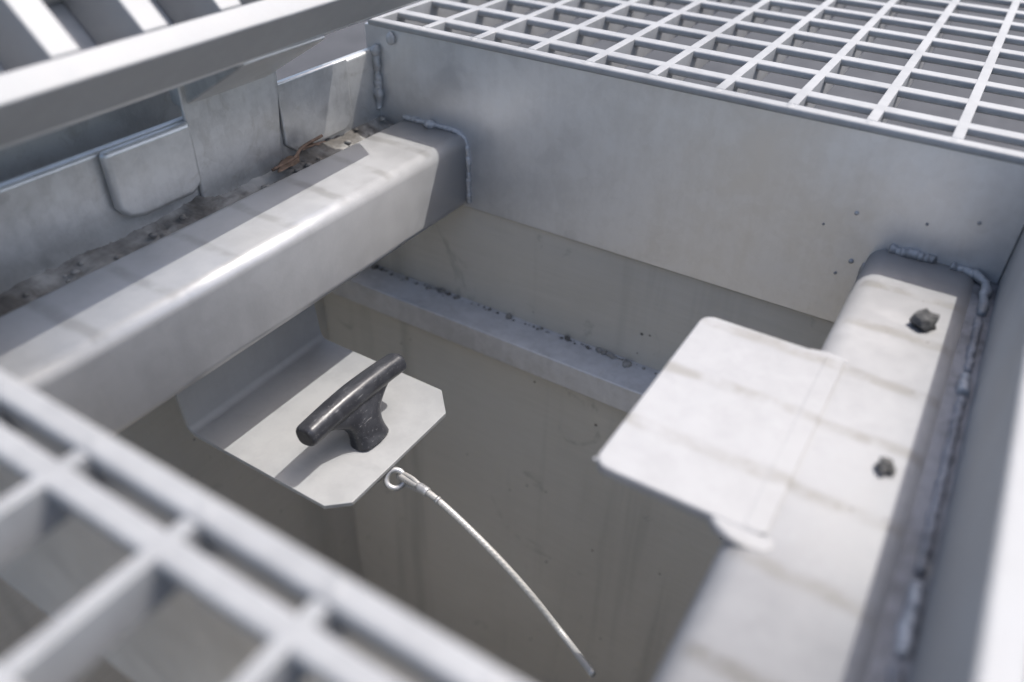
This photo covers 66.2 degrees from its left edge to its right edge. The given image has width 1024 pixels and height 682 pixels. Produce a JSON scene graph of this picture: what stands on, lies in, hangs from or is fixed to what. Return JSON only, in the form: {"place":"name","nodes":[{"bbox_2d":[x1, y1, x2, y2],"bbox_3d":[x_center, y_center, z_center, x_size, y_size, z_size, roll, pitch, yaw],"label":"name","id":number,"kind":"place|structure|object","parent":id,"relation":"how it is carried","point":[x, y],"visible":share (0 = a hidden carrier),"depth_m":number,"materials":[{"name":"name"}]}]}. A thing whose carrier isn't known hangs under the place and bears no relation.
{"place":"outdoors","nodes":[
{"label":"outdoors","id":0,"kind":"place"},
{"bbox_2d":[276,0,1023,151],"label":"ground","id":1,"kind":"structure","parent":0,"point":[332,46],"depth_m":4.64,"materials":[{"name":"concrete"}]},
{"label":"floor","id":2,"kind":"structure","parent":0,"visible":0},
{"bbox_2d":[0,297,364,681],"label":"concrete wall","id":3,"kind":"structure","parent":2,"relation":"on","point":[163,436],"depth_m":0.53,"materials":[{"name":"grey concrete"}]},
{"bbox_2d":[324,293,722,681],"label":"concrete wall","id":4,"kind":"structure","parent":2,"relation":"on","point":[498,457],"depth_m":0.56,"materials":[{"name":"grey concrete"}]},
{"bbox_2d":[331,264,659,412],"bbox_3d":[0.055,0.021,0.461,0.430,0.018,0.028,21,41,24],"label":"steel ledge","id":5,"kind":"object","parent":4,"relation":"attached to","point":[577,367],"visible":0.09,"depth_m":0.48,"materials":[{"name":"metal"}]},
{"bbox_2d":[371,265,656,373],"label":"dirt","id":6,"kind":"structure","parent":5,"relation":"on","point":[627,363],"depth_m":0.48,"materials":[{"name":"grey soil"}]},
{"bbox_2d":[375,205,833,371],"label":"concrete wall","id":7,"kind":"structure","parent":2,"relation":"on","point":[642,313],"depth_m":0.45,"materials":[{"name":"grey concrete"}]},
{"bbox_2d":[0,22,1023,681],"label":"hatch frame","id":8,"kind":"object","parent":7,"relation":"on","point":[838,556],"visible":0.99,"depth_m":0.31,"materials":[{"name":"metal"}]},
{"bbox_2d":[0,115,394,316],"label":"dirt","id":9,"kind":"structure","parent":8,"relation":"in","point":[49,280],"depth_m":0.35,"materials":[{"name":"grey soil"}]},
{"bbox_2d":[271,134,324,172],"bbox_3d":[-0.110,-0.097,0.402,0.010,0.009,0.039,18,40,21],"label":"dry leaf","id":10,"kind":"object","parent":9,"relation":"on","point":[287,162],"visible":1,"depth_m":0.40,"materials":[{"name":"brown plant"}]},
{"bbox_2d":[0,0,418,149],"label":"grating lid","id":11,"kind":"object","parent":8,"relation":"on","point":[64,63],"visible":1,"depth_m":0.27,"materials":[{"name":"metal"}]},
{"bbox_2d":[0,370,522,681],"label":"steel grating","id":12,"kind":"object","parent":8,"relation":"on","point":[96,624],"visible":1,"depth_m":0.14,"materials":[{"name":"metal"}]},
{"bbox_2d":[175,304,445,508],"bbox_3d":[-0.096,0.025,0.392,0.105,0.085,0.093,21,41,24],"label":"latch bracket","id":13,"kind":"object","parent":8,"relation":"attached to","point":[300,404],"visible":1,"depth_m":0.39,"materials":[{"name":"metal"}]},
{"bbox_2d":[383,467,595,676],"bbox_3d":[-0.010,0.102,0.357,0.126,0.045,0.014,27,43,30],"label":"wire lanyard","id":14,"kind":"object","parent":13,"relation":"hanging from","point":[407,480],"visible":1,"depth_m":0.35,"materials":[{"name":"metal"}]},
{"bbox_2d":[368,0,1023,165],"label":"steel grating","id":15,"kind":"object","parent":8,"relation":"on","point":[457,21],"visible":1,"depth_m":0.41,"materials":[{"name":"metal"}]},
{"bbox_2d":[875,457,895,474],"bbox_3d":[0.112,0.038,0.235,0.006,0.003,0.008,21,41,24],"label":"stone chip","id":16,"kind":"object","parent":8,"relation":"on","point":[884,465],"visible":1,"depth_m":0.23,"materials":[{"name":"grey stone"}]},
{"bbox_2d":[909,308,939,331],"bbox_3d":[0.155,-0.008,0.295,0.010,0.007,0.009,21,41,24],"label":"stone chip","id":17,"kind":"object","parent":8,"relation":"on","point":[925,320],"visible":1,"depth_m":0.29,"materials":[{"name":"grey stone"}]}
]}

